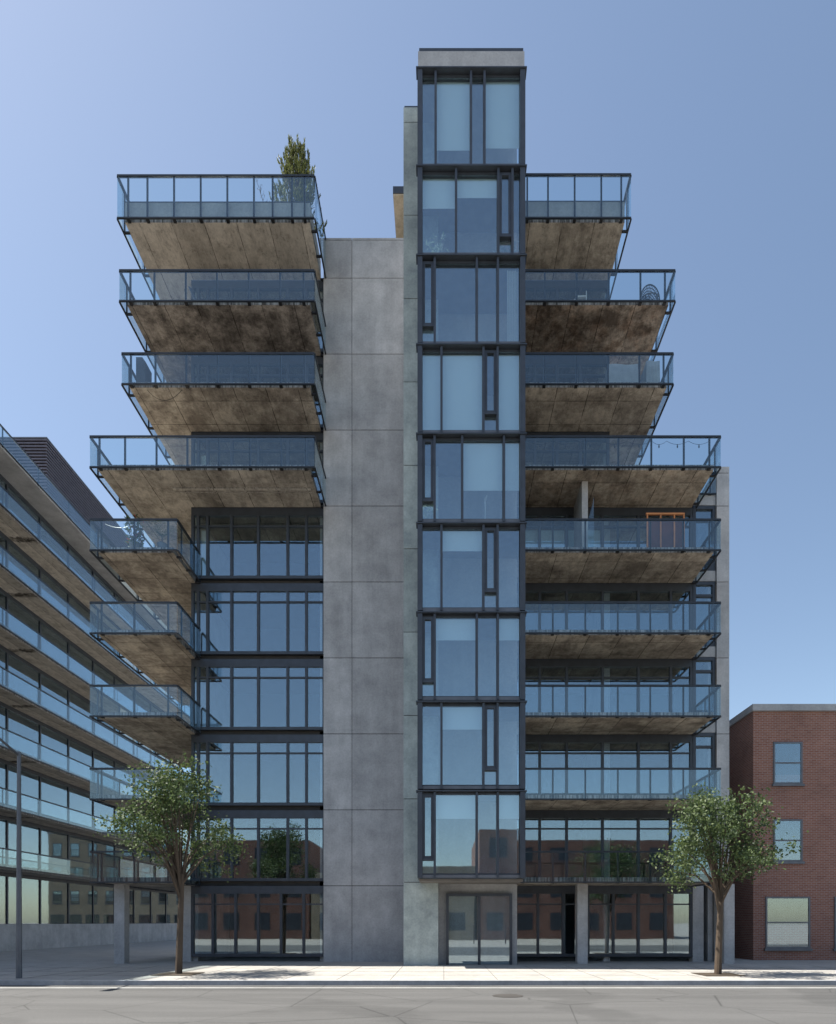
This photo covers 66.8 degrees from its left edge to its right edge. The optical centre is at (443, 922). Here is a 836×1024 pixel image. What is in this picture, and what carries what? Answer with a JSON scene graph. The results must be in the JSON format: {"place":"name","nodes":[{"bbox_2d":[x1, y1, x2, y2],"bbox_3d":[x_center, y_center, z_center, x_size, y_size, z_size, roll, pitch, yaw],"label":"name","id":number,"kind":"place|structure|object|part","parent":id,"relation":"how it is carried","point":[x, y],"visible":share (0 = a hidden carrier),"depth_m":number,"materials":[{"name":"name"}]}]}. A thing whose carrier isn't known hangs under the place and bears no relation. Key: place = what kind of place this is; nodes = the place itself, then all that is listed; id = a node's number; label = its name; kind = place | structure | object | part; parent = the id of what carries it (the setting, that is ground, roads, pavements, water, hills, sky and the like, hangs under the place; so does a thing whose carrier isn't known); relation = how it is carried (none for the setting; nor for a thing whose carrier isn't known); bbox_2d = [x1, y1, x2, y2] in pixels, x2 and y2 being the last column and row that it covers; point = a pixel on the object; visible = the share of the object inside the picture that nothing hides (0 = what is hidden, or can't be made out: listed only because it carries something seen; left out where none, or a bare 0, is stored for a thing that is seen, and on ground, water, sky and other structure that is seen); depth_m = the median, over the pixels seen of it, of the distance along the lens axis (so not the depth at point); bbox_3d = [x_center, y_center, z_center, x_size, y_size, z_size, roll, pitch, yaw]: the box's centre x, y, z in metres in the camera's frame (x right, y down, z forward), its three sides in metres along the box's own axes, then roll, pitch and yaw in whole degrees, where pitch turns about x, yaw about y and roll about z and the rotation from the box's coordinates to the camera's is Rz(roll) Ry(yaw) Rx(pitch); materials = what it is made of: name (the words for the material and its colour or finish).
{"place":"outdoors","nodes":[
{"label":"outdoors","id":0,"kind":"place"},
{"bbox_2d":[0,424,190,951],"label":"side street building","id":1,"kind":"structure","parent":0,"point":[57,659],"depth_m":41.20,"materials":[{"name":"concrete"}]},
{"bbox_2d":[0,985,835,1023],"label":"road","id":2,"kind":"structure","parent":0,"point":[411,1004],"depth_m":13.25,"materials":[{"name":"grey asphalt"}]},
{"bbox_2d":[0,980,835,984],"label":"kerb","id":3,"kind":"structure","parent":2,"relation":"on","point":[417,982],"depth_m":17.30,"materials":[{"name":"concrete"}]},
{"bbox_2d":[492,994,522,997],"bbox_3d":[1.500,1.711,14.800,0.715,0.006,0.715,0,0,0],"label":"manhole cover","id":4,"kind":"object","parent":2,"relation":"on","point":[507,995],"visible":1,"depth_m":14.83,"materials":[{"name":"metal"}]},
{"bbox_2d":[0,940,835,979],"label":"pavement","id":5,"kind":"structure","parent":0,"point":[160,956],"depth_m":22.05,"materials":[{"name":"concrete"}]},
{"bbox_2d":[0,738,21,977],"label":"street lamp","id":6,"kind":"object","parent":5,"relation":"on","point":[18,904],"visible":1,"depth_m":18.15,"materials":[{"name":"grey metal"}]},
{"bbox_2d":[150,972,204,975],"bbox_3d":[-8.200,1.586,19.600,1.200,0.012,1.200,0,0,0],"label":"tree pit","id":7,"kind":"object","parent":5,"relation":"on","point":[174,974],"visible":1,"depth_m":19.26,"materials":[{"name":"soil"}]},
{"bbox_2d":[85,749,251,973],"bbox_3d":[-8.303,-1.826,19.730,3.377,6.859,5.203,0,0,27],"label":"street tree","id":8,"kind":"object","parent":7,"relation":"on","point":[154,833],"visible":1,"depth_m":19.42,"materials":[{"name":"green plant"}]},
{"bbox_2d":[89,48,734,965],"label":"apartment building","id":9,"kind":"structure","parent":5,"relation":"on","point":[457,730],"depth_m":25.51,"materials":[{"name":"concrete"}]},
{"bbox_2d":[124,514,145,546],"bbox_3d":[-11.811,-14.855,24.216,0.826,1.509,0.848,0,0,-25],"label":"flowering shrub","id":10,"kind":"object","parent":9,"relation":"on","point":[138,536],"visible":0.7,"depth_m":24.12,"materials":[{"name":"green plant"}]},
{"bbox_2d":[136,357,151,381],"bbox_3d":[-11.485,-20.885,24.267,0.390,1.170,0.465,0,0,0],"label":"storage cabinet","id":11,"kind":"object","parent":9,"relation":"on","point":[143,373],"visible":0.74,"depth_m":24.04,"materials":[{"name":"paint"}]},
{"bbox_3d":[-11.495,-20.775,24.041,0.330,0.850,0.013,0,0,0],"label":"door","id":12,"kind":"part","parent":11,"relation":"part of","materials":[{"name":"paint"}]},
{"bbox_2d":[144,521,179,546],"bbox_3d":[-10.750,-14.557,24.200,1.296,0.914,1.293,0,0,0],"label":"potted palm","id":13,"kind":"object","parent":9,"relation":"on","point":[161,543],"visible":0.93,"depth_m":24.09,"materials":[{"name":"green plant"}]},
{"bbox_2d":[189,287,196,299],"bbox_3d":[-9.275,-23.900,24.600,1.050,1.000,0.600,0,0,0],"label":"reclining chair","id":14,"kind":"object","parent":9,"relation":"on","point":[192,294],"visible":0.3,"depth_m":24.30,"materials":[{"name":"paint"}]},
{"bbox_2d":[269,134,326,236],"bbox_3d":[-5.755,-28.657,24.930,2.242,4.311,1.921,0,0,32],"label":"tree","id":15,"kind":"object","parent":9,"relation":"on","point":[294,164],"visible":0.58,"depth_m":24.57,"materials":[{"name":"leaf"},{"name":"bark"},{"name":"dark grey metal"}]},
{"bbox_2d":[423,505,437,518],"bbox_3d":[-0.525,-14.567,22.519,0.720,1.254,0.430,0,0,0],"label":"house plant","id":16,"kind":"object","parent":9,"relation":"on","point":[427,512],"visible":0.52,"depth_m":22.57,"materials":[{"name":"green plant"}]},
{"bbox_2d":[424,232,448,251],"bbox_3d":[-0.246,-23.838,22.564,0.862,1.196,0.483,0,0,17],"label":"house plant","id":17,"kind":"object","parent":9,"relation":"on","point":[436,247],"visible":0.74,"depth_m":22.49,"materials":[{"name":"green plant"}]},
{"bbox_2d":[484,495,486,518],"bbox_3d":[1.484,-14.594,22.600,0.238,1.307,0.238,0,0,0],"label":"floor lamp","id":18,"kind":"object","parent":9,"relation":"on","point":[485,499],"visible":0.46,"depth_m":22.58,"materials":[{"name":"white metal"}]},
{"bbox_2d":[492,241,518,251],"bbox_3d":[2.199,-23.720,22.527,0.986,0.961,0.466,0,0,0],"label":"house plant","id":19,"kind":"object","parent":9,"relation":"on","point":[505,248],"visible":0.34,"depth_m":22.52,"materials":[{"name":"green plant"}]},
{"bbox_2d":[528,441,704,447],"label":"string lights","id":20,"kind":"object","parent":9,"relation":"hanging from","point":[620,443],"visible":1,"depth_m":23.85},
{"bbox_2d":[603,364,637,381],"bbox_3d":[6.885,-20.870,24.700,1.211,1.140,0.858,0,0,0],"label":"covered seat","id":21,"kind":"object","parent":9,"relation":"on","point":[622,373],"visible":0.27,"depth_m":24.29,"materials":[{"name":"fabric"}]},
{"bbox_2d":[641,360,659,381],"bbox_3d":[7.970,-20.845,24.450,0.536,1.090,0.750,0,0,0],"label":"covered seat","id":22,"kind":"object","parent":9,"relation":"on","point":[651,372],"visible":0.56,"depth_m":24.09,"materials":[{"name":"fabric"}]},
{"bbox_2d":[641,284,659,299],"bbox_3d":[7.930,-23.970,24.400,0.783,1.147,0.719,0,0,0],"label":"woven chair","id":23,"kind":"object","parent":9,"relation":"on","point":[654,293],"visible":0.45,"depth_m":24.34,"materials":[{"name":"grey metal"}]},
{"bbox_2d":[646,513,684,546],"bbox_3d":[8.600,-14.995,24.615,1.500,1.790,0.130,0,0,0],"label":"wooden rack","id":24,"kind":"object","parent":9,"relation":"on","point":[666,533],"visible":0.61,"depth_m":24.66,"materials":[{"name":"orange wood"}]},
{"bbox_2d":[693,973,744,975],"bbox_3d":[8.400,1.586,19.400,1.200,0.012,1.200,0,0,0],"label":"tree pit","id":25,"kind":"object","parent":5,"relation":"on","point":[722,974],"visible":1,"depth_m":19.26,"materials":[{"name":"soil"}]},
{"bbox_2d":[644,780,808,973],"bbox_3d":[8.479,-1.402,19.469,4.384,6.013,3.749,0,0,0],"label":"street tree","id":26,"kind":"object","parent":25,"relation":"on","point":[720,881],"visible":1,"depth_m":19.19,"materials":[{"name":"green plant"}]},
{"bbox_2d":[0,0,835,878],"label":"sky","id":27,"kind":"structure","parent":0,"point":[720,115],"materials":[{"name":"blue"}]},
{"bbox_2d":[574,291,586,299],"bbox_3d":[5.235,-23.710,24.250,0.426,0.620,0.340,0,0,0],"label":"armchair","id":28,"kind":"object","parent":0,"point":[582,297],"visible":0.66,"depth_m":24.12,"materials":[{"name":"white fabric"}]},
{"bbox_2d":[729,704,835,959],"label":"building","id":29,"kind":"structure","parent":0,"point":[785,754],"depth_m":27.00,"materials":[{"name":"red brick"}]},
{"bbox_2d":[764,897,812,950],"bbox_3d":[14.667,0.050,26.960,2.020,2.300,0.120,0,0,0],"label":"window","id":30,"kind":"structure","parent":29,"relation":"in","point":[778,910],"depth_m":27.00,"materials":[{"name":"glass"}]},
{"bbox_2d":[772,819,804,863],"bbox_3d":[14.667,-3.450,26.960,1.360,1.900,0.120,0,0,0],"label":"window","id":31,"kind":"structure","parent":29,"relation":"in","point":[793,827],"depth_m":27.00,"materials":[{"name":"glass"}]},
{"bbox_2d":[772,742,804,785],"bbox_3d":[14.667,-6.750,26.960,1.360,1.900,0.120,0,0,0],"label":"window","id":32,"kind":"structure","parent":29,"relation":"in","point":[787,756],"depth_m":27.00,"materials":[{"name":"blue glass"}]},
{"bbox_2d":[833,897,835,950],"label":"window","id":33,"kind":"structure","parent":29,"relation":"in","point":[834,949],"depth_m":26.96,"materials":[{"name":"grey metal"}]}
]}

